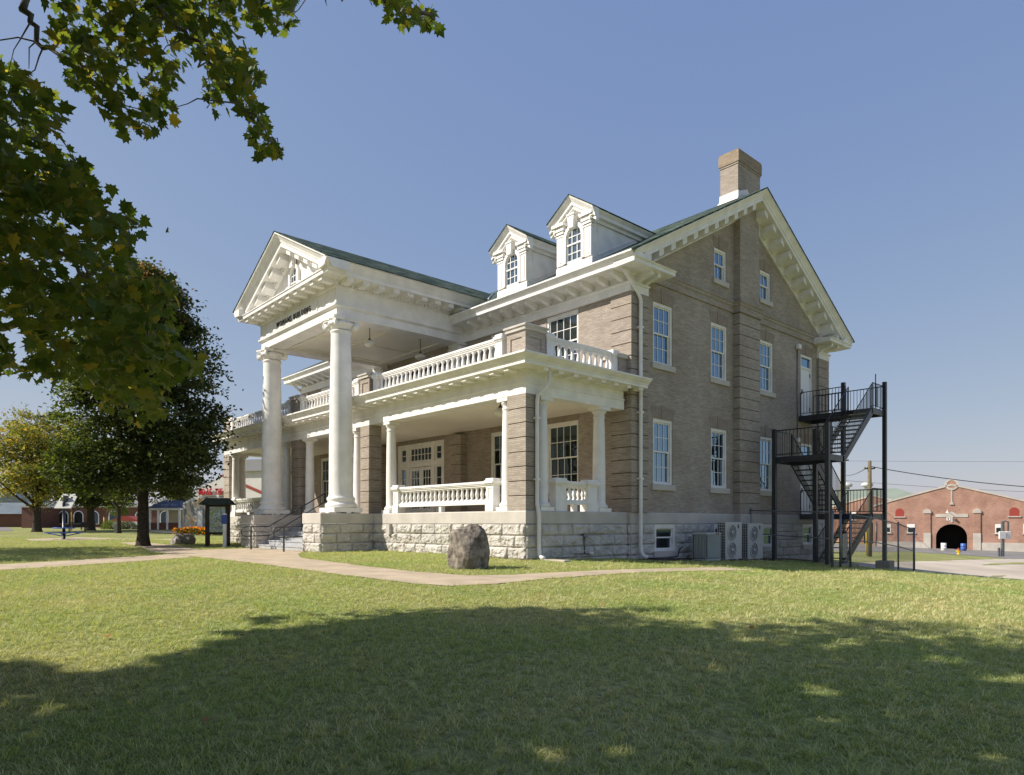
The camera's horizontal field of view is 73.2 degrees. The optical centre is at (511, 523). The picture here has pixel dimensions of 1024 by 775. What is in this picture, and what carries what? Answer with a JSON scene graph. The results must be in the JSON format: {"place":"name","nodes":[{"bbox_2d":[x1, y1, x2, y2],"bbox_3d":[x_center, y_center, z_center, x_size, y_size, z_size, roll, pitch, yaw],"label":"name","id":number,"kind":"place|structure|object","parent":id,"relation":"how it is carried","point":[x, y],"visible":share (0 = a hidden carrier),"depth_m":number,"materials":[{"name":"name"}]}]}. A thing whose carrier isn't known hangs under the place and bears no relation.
{"place":"outdoors","nodes":[
{"label":"outdoors","id":0,"kind":"place"},
{"bbox_2d":[0,527,1023,774],"bbox_3d":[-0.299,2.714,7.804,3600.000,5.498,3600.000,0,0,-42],"label":"ground","id":1,"kind":"structure","parent":0,"point":[718,735],"depth_m":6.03,"materials":[{"name":"green plant"}]},
{"bbox_2d":[0,527,12,530],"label":"asphalt lot","id":2,"kind":"structure","parent":1,"relation":"on","point":[5,529],"depth_m":87.79,"materials":[{"name":"grey asphalt"}]},
{"bbox_2d":[0,493,53,502],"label":"roof","id":3,"kind":"structure","parent":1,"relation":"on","point":[3,500],"depth_m":159.60,"materials":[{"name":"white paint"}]},
{"bbox_2d":[0,503,55,526],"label":"house","id":4,"kind":"structure","parent":1,"relation":"on","point":[10,514],"depth_m":125.00,"materials":[{"name":"red brick"}]},
{"bbox_2d":[0,402,97,531],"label":"turning tree","id":5,"kind":"object","parent":1,"relation":"on","point":[26,433],"visible":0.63,"depth_m":61.63,"materials":[{"name":"green plant"}]},
{"bbox_2d":[68,522,87,531],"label":"park bench","id":6,"kind":"object","parent":1,"relation":"on","point":[85,525],"visible":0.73,"depth_m":62.22,"materials":[{"name":"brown wood"}]},
{"bbox_2d":[16,439,156,530],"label":"park tree","id":7,"kind":"object","parent":1,"relation":"on","point":[91,501],"visible":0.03,"depth_m":68.98,"materials":[{"name":"green plant"}]},
{"bbox_2d":[19,506,165,527],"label":"brick hall","id":8,"kind":"structure","parent":1,"relation":"on","point":[51,518],"depth_m":105.92,"materials":[{"name":"red brick"}]},
{"bbox_2d":[59,511,68,523],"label":"window","id":9,"kind":"structure","parent":8,"relation":"in","point":[60,513],"depth_m":105.93,"materials":[{"name":"white paint"}]},
{"bbox_2d":[73,511,83,523],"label":"window","id":10,"kind":"structure","parent":8,"relation":"in","point":[78,516],"depth_m":105.93,"materials":[{"name":"white paint"}]},
{"bbox_2d":[94,511,98,523],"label":"window","id":11,"kind":"structure","parent":8,"relation":"in","point":[96,513],"depth_m":105.93,"materials":[{"name":"white glass"}]},
{"bbox_2d":[108,511,116,520],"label":"window","id":12,"kind":"structure","parent":8,"relation":"in","point":[110,517],"depth_m":105.93,"materials":[{"name":"white paint"}]},
{"bbox_2d":[160,511,165,522],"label":"window","id":13,"kind":"structure","parent":8,"relation":"in","point":[163,514],"depth_m":105.93,"materials":[{"name":"white glass"}]},
{"bbox_2d":[0,554,189,569],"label":"footpath","id":14,"kind":"structure","parent":1,"relation":"on","point":[79,562],"depth_m":19.30,"materials":[{"name":"concrete"}]},
{"bbox_2d":[27,537,170,540],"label":"footpath","id":15,"kind":"structure","parent":1,"relation":"on","point":[72,538],"depth_m":45.85,"materials":[{"name":"concrete"}]},
{"bbox_2d":[44,494,82,538],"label":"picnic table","id":16,"kind":"object","parent":15,"relation":"on","point":[66,503],"visible":0.94,"depth_m":44.76,"materials":[{"name":"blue metal"}]},
{"bbox_2d":[100,519,125,529],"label":"bush","id":17,"kind":"object","parent":1,"relation":"on","point":[108,523],"visible":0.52,"depth_m":79.52,"materials":[{"name":"green plant"}]},
{"bbox_2d":[75,452,151,532],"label":"park tree","id":18,"kind":"object","parent":1,"relation":"on","point":[118,520],"visible":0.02,"depth_m":58.33,"materials":[{"name":"green plant"}]},
{"bbox_2d":[104,502,137,516],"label":"young tree","id":19,"kind":"object","parent":1,"relation":"on","point":[124,511],"visible":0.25,"depth_m":87.52,"materials":[{"name":"green plant"}]},
{"bbox_2d":[112,516,136,527],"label":"red tent","id":20,"kind":"object","parent":1,"relation":"on","point":[128,518],"visible":0.28,"depth_m":95.00,"materials":[{"name":"red fabric"}]},
{"bbox_2d":[7,255,249,545],"bbox_3d":[-16.165,-5.279,29.916,9.272,12.857,8.710,0,0,-42],"label":"maple tree","id":21,"kind":"object","parent":1,"relation":"on","point":[171,450],"visible":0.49,"depth_m":29.09,"materials":[{"name":"green plant"}]},
{"bbox_2d":[121,520,136,528],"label":"bush","id":22,"kind":"object","parent":1,"relation":"on","point":[129,524],"visible":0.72,"depth_m":78.61,"materials":[{"name":"green plant"}]},
{"bbox_2d":[120,542,197,550],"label":"footpath","id":23,"kind":"structure","parent":1,"relation":"on","point":[159,547],"depth_m":28.56,"materials":[{"name":"concrete"}]},
{"bbox_2d":[149,500,183,529],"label":"pavilion","id":24,"kind":"structure","parent":1,"relation":"on","point":[173,509],"depth_m":71.75,"materials":[{"name":"blue"}]},
{"bbox_2d":[149,530,201,534],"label":"footpath","id":25,"kind":"structure","parent":1,"relation":"on","point":[162,531],"depth_m":63.64,"materials":[{"name":"concrete"}]},
{"bbox_2d":[149,485,201,505],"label":"park tree","id":26,"kind":"object","parent":1,"relation":"on","point":[185,500],"visible":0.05,"depth_m":128.73,"materials":[{"name":"green plant"}]},
{"bbox_2d":[170,534,195,544],"bbox_3d":[-15.662,0.777,32.852,1.067,0.608,1.247,0,0,-42],"label":"boulder","id":27,"kind":"object","parent":1,"relation":"on","point":[179,539],"visible":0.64,"depth_m":32.46,"materials":[{"name":"grey stone"}]},
{"bbox_2d":[172,526,222,535],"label":"flower bed","id":28,"kind":"object","parent":1,"relation":"on","point":[196,530],"visible":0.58,"depth_m":53.35,"materials":[{"name":"orange plant"}]},
{"bbox_2d":[199,498,235,546],"bbox_3d":[-12.781,0.040,29.928,1.400,2.300,0.900,0,0,-7],"label":"map kiosk","id":29,"kind":"object","parent":1,"relation":"on","point":[216,509],"visible":0.86,"depth_m":29.87,"materials":[{"name":"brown wood"}]},
{"bbox_2d":[0,0,445,433],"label":"sycamore tree","id":30,"kind":"object","parent":1,"relation":"on","point":[59,184],"visible":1,"depth_m":6.60,"materials":[{"name":"green plant"}]},
{"bbox_2d":[221,513,226,546],"bbox_3d":[-12.084,0.333,28.991,0.240,1.520,0.170,0,0,-7],"label":"sign post","id":31,"kind":"object","parent":1,"relation":"on","point":[224,519],"visible":0.89,"depth_m":28.93,"materials":[{"name":"grey metal"}]},
{"bbox_2d":[183,459,291,532],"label":"building","id":32,"kind":"structure","parent":1,"relation":"on","point":[194,513],"depth_m":59.76,"materials":[{"name":"white"}]},
{"bbox_2d":[197,511,202,527],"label":"door","id":33,"kind":"structure","parent":32,"relation":"in","point":[199,513],"depth_m":60.09,"materials":[{"name":"white paint"}]},
{"bbox_2d":[150,548,748,585],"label":"footpath","id":34,"kind":"structure","parent":1,"relation":"on","point":[287,558],"depth_m":15.68,"materials":[{"name":"concrete"}]},
{"bbox_2d":[447,523,489,569],"bbox_3d":[-0.982,0.533,15.749,0.970,1.084,0.945,0,0,31],"label":"boulder","id":35,"kind":"object","parent":1,"relation":"on","point":[468,548],"visible":0.86,"depth_m":15.43,"materials":[{"name":"grey stone"}]},
{"bbox_2d":[211,148,854,561],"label":"public building","id":36,"kind":"structure","parent":1,"relation":"on","point":[643,386],"depth_m":24.53,"materials":[{"name":"beige brick"}]},
{"bbox_2d":[241,492,328,548],"bbox_3d":[-8.831,-0.138,27.564,3.990,2.328,0.048,0,0,-42],"label":"handrail","id":37,"kind":"object","parent":36,"relation":"attached to","point":[251,536],"visible":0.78,"depth_m":27.28,"materials":[{"name":"black metal"}]},
{"bbox_2d":[273,526,302,551],"bbox_3d":[-6.837,-0.139,25.350,3.990,2.326,0.048,0,0,-42],"label":"handrail","id":38,"kind":"object","parent":36,"relation":"attached to","point":[283,527],"visible":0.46,"depth_m":24.26,"materials":[{"name":"black metal"}]},
{"bbox_2d":[318,454,328,507],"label":"window","id":39,"kind":"structure","parent":36,"relation":"in","point":[325,461],"depth_m":37.36,"materials":[{"name":"white paint"}]},
{"bbox_2d":[321,386,329,402],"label":"window","id":40,"kind":"structure","parent":36,"relation":"in","point":[327,388],"depth_m":37.21,"materials":[{"name":"white paint"}]},
{"bbox_2d":[363,328,375,347],"bbox_3d":[-5.318,-7.019,25.748,0.460,0.882,0.460,0,0,-42],"label":"pendant lamp","id":41,"kind":"object","parent":36,"relation":"hanging from","point":[369,343],"visible":0.91,"depth_m":25.63,"materials":[{"name":"white glass"}]},
{"bbox_2d":[395,366,404,382],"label":"window","id":42,"kind":"structure","parent":36,"relation":"in","point":[402,366],"depth_m":31.78,"materials":[{"name":"white paint"}]},
{"bbox_2d":[407,357,432,380],"bbox_3d":[-4.011,-5.900,30.491,0.090,2.600,2.100,0,0,-42],"label":"balcony door","id":43,"kind":"structure","parent":36,"relation":"in","point":[408,374],"depth_m":30.69,"materials":[{"name":"white paint"}]},
{"bbox_2d":[415,339,425,359],"bbox_3d":[-3.691,-7.019,27.752,0.460,0.882,0.460,0,0,-42],"label":"pendant lamp","id":44,"kind":"object","parent":36,"relation":"hanging from","point":[419,356],"visible":0.91,"depth_m":27.64,"materials":[{"name":"white glass"}]},
{"bbox_2d":[436,352,447,371],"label":"window","id":45,"kind":"structure","parent":36,"relation":"in","point":[445,363],"depth_m":29.35,"materials":[{"name":"white paint"}]},
{"bbox_2d":[489,426,501,500],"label":"window","id":46,"kind":"structure","parent":36,"relation":"in","point":[496,438],"depth_m":26.71,"materials":[{"name":"white paint"}]},
{"bbox_2d":[493,403,502,416],"bbox_3d":[-0.348,-3.459,20.602,0.460,0.542,0.460,0,0,-42],"label":"pendant lamp","id":47,"kind":"object","parent":36,"relation":"hanging from","point":[498,411],"visible":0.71,"depth_m":20.47,"materials":[{"name":"white glass"}]},
{"bbox_2d":[491,332,504,357],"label":"window","id":48,"kind":"structure","parent":36,"relation":"in","point":[493,350],"depth_m":26.81,"materials":[{"name":"white paint"}]},
{"bbox_2d":[547,309,577,360],"bbox_3d":[1.775,-6.215,24.021,0.230,2.210,1.750,0,0,-42],"label":"window","id":49,"kind":"structure","parent":36,"relation":"in","point":[564,326],"depth_m":23.98,"materials":[{"name":"glass"}]},
{"bbox_2d":[547,413,580,498],"bbox_3d":[1.775,-2.425,24.021,0.230,3.130,1.870,0,0,-42],"label":"window","id":50,"kind":"structure","parent":36,"relation":"in","point":[563,436],"depth_m":24.05,"materials":[{"name":"glass"}]},
{"bbox_2d":[650,405,675,490],"bbox_3d":[4.999,-2.520,22.988,1.420,2.820,0.230,0,0,-42],"label":"window","id":51,"kind":"structure","parent":36,"relation":"in","point":[662,429],"depth_m":23.07,"materials":[{"name":"white glass"}]},
{"bbox_2d":[650,288,675,372],"bbox_3d":[4.999,-6.435,22.988,1.420,2.670,0.230,0,0,-42],"label":"window","id":52,"kind":"structure","parent":36,"relation":"in","point":[662,314],"depth_m":23.07,"materials":[{"name":"glass"}]},
{"bbox_2d":[653,524,677,556],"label":"window","id":53,"kind":"structure","parent":36,"relation":"in","point":[664,545],"depth_m":23.05,"materials":[{"name":"white paint"}]},
{"bbox_2d":[708,416,729,493],"bbox_3d":[7.563,-2.520,25.296,1.420,2.820,0.230,0,0,-42],"label":"window","id":54,"kind":"structure","parent":36,"relation":"in","point":[718,436],"depth_m":25.40,"materials":[{"name":"white glass"}]},
{"bbox_2d":[709,310,729,386],"bbox_3d":[7.563,-6.435,25.296,1.420,2.670,0.230,0,0,-42],"label":"window","id":55,"kind":"structure","parent":36,"relation":"in","point":[718,332],"depth_m":25.38,"materials":[{"name":"glass"}]},
{"bbox_2d":[712,235,728,288],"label":"window","id":56,"kind":"structure","parent":36,"relation":"in","point":[719,278],"depth_m":25.40,"materials":[{"name":"glass"}]},
{"bbox_2d":[759,425,772,495],"bbox_3d":[10.164,-2.520,27.638,1.420,2.820,0.230,0,0,-42],"label":"window","id":57,"kind":"structure","parent":36,"relation":"in","point":[765,442],"depth_m":27.74,"materials":[{"name":"glass"}]},
{"bbox_2d":[759,259,772,307],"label":"window","id":58,"kind":"structure","parent":36,"relation":"in","point":[764,298],"depth_m":27.65,"materials":[{"name":"glass"}]},
{"bbox_2d":[760,329,775,397],"bbox_3d":[10.164,-6.435,27.638,1.420,2.670,0.230,0,0,-42],"label":"window","id":59,"kind":"structure","parent":36,"relation":"in","point":[765,347],"depth_m":27.76,"materials":[{"name":"glass"}]},
{"bbox_2d":[763,524,777,550],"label":"window","id":60,"kind":"structure","parent":36,"relation":"in","point":[765,529],"depth_m":27.71,"materials":[{"name":"grey glass"}]},
{"bbox_2d":[802,524,812,548],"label":"window","id":61,"kind":"structure","parent":36,"relation":"in","point":[807,528],"depth_m":30.07,"materials":[{"name":"white paint"}]},
{"bbox_2d":[770,374,893,568],"bbox_3d":[12.264,-1.890,27.167,5.930,8.180,3.380,0,0,-42],"label":"fire escape","id":62,"kind":"object","parent":36,"relation":"attached to","point":[826,455],"visible":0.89,"depth_m":26.98,"materials":[{"name":"black metal"}]},
{"bbox_2d":[543,559,571,561],"bbox_3d":[1.178,1.011,18.713,0.300,0.070,0.950,0,0,-42],"label":"splash block","id":63,"kind":"object","parent":1,"relation":"on","point":[557,560],"depth_m":18.47,"materials":[{"name":"concrete"}]},
{"bbox_2d":[648,547,695,558],"bbox_3d":[5.167,0.984,22.476,2.111,0.415,0.539,0,0,-42],"label":"drain hose","id":64,"kind":"object","parent":1,"relation":"on","point":[672,557],"visible":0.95,"depth_m":22.65,"materials":[{"name":"black plastic"}]},
{"bbox_2d":[692,532,720,560],"bbox_3d":[6.557,0.788,23.215,0.900,0.980,0.596,0,0,-42],"label":"air conditioner","id":65,"kind":"object","parent":1,"relation":"on","point":[706,546],"visible":0.98,"depth_m":22.98,"materials":[{"name":"grey metal"}]},
{"bbox_2d":[717,522,741,559],"bbox_3d":[7.626,0.640,24.118,1.064,1.390,0.365,0,0,-42],"label":"heat pump","id":66,"kind":"object","parent":1,"relation":"on","point":[731,540],"visible":0.95,"depth_m":23.87,"materials":[{"name":"beige metal"}]},
{"bbox_2d":[742,523,762,559],"bbox_3d":[8.757,0.684,25.163,1.064,1.390,0.365,0,0,-42],"label":"heat pump","id":67,"kind":"object","parent":1,"relation":"on","point":[752,540],"visible":0.98,"depth_m":24.90,"materials":[{"name":"beige metal"}]},
{"bbox_2d":[750,508,914,570],"bbox_3d":[12.284,0.783,26.561,8.150,2.756,3.780,0,0,-42],"label":"chain link fence","id":68,"kind":"object","parent":1,"relation":"on","point":[842,545],"visible":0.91,"depth_m":24.32,"materials":[{"name":"metal"}]},
{"bbox_2d":[840,460,848,500],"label":"utility pole","id":69,"kind":"object","parent":1,"relation":"on","point":[840,479],"visible":0.23,"depth_m":94.98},
{"bbox_2d":[846,480,1023,491],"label":"power line","id":70,"kind":"object","parent":69,"relation":"attached to","point":[927,486],"visible":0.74,"depth_m":96.09,"materials":[{"name":"black metal"}]},
{"bbox_2d":[922,461,1007,461],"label":"power line","id":71,"kind":"object","parent":69,"relation":"attached to","point":[964,461],"visible":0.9,"depth_m":94.99,"materials":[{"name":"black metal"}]},
{"bbox_2d":[864,461,874,556],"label":"utility pole","id":72,"kind":"object","parent":1,"relation":"on","point":[869,468],"visible":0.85,"depth_m":49.90,"materials":[{"name":"brown wood"}]},
{"bbox_2d":[872,466,1023,486],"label":"power line","id":73,"kind":"object","parent":72,"relation":"attached to","point":[951,479],"visible":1,"depth_m":49.44,"materials":[{"name":"black metal"}]},
{"bbox_2d":[832,482,912,543],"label":"brick barn","id":74,"kind":"structure","parent":1,"relation":"on","point":[893,493],"depth_m":110.18,"materials":[{"name":"red brick"}]},
{"bbox_2d":[855,559,1023,579],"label":"parking lot","id":75,"kind":"structure","parent":1,"relation":"on","point":[979,568],"depth_m":42.00,"materials":[{"name":"concrete"}]},
{"bbox_2d":[984,562,1023,564],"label":"grass patch","id":76,"kind":"object","parent":75,"relation":"on","point":[1005,563],"visible":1,"depth_m":47.03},
{"bbox_2d":[873,479,1023,551],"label":"brick barn","id":77,"kind":"structure","parent":1,"relation":"on","point":[953,514],"depth_m":84.96,"materials":[{"name":"red brick"}]},
{"bbox_2d":[894,508,904,517],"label":"window","id":78,"kind":"structure","parent":77,"relation":"in","point":[899,513],"depth_m":87.61,"materials":[{"name":"red glass"}]},
{"bbox_2d":[906,524,915,533],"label":"window","id":79,"kind":"structure","parent":77,"relation":"in","point":[908,525],"depth_m":87.01,"materials":[{"name":"white paint"}]},
{"bbox_2d":[994,524,1000,533],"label":"window","id":80,"kind":"structure","parent":77,"relation":"in","point":[997,526],"depth_m":82.78,"materials":[{"name":"white paint"}]},
{"bbox_2d":[1008,507,1020,516],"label":"window","id":81,"kind":"structure","parent":77,"relation":"in","point":[1013,512],"depth_m":82.02,"materials":[{"name":"red glass"}]},
{"bbox_2d":[998,520,1010,556],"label":"meter post","id":82,"kind":"object","parent":1,"relation":"on","point":[1003,534],"visible":0.94,"depth_m":60.90,"materials":[{"name":"metal"}]},
{"bbox_2d":[0,0,1023,505],"label":"sky","id":83,"kind":"structure","parent":0,"point":[887,136],"materials":[{"name":"blue"}]},
{"bbox_2d":[834,544,1023,558],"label":"road","id":84,"kind":"structure","parent":0,"point":[1009,554],"depth_m":76.23,"materials":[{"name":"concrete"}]},
{"bbox_2d":[941,543,946,550],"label":"barrel","id":85,"kind":"object","parent":84,"relation":"on","point":[944,546],"visible":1,"depth_m":79.78,"materials":[{"name":"white paint"}]},
{"bbox_2d":[960,543,965,550],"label":"barrel","id":86,"kind":"object","parent":84,"relation":"on","point":[963,546],"visible":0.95,"depth_m":79.77,"materials":[{"name":"blue plastic"}]}
]}

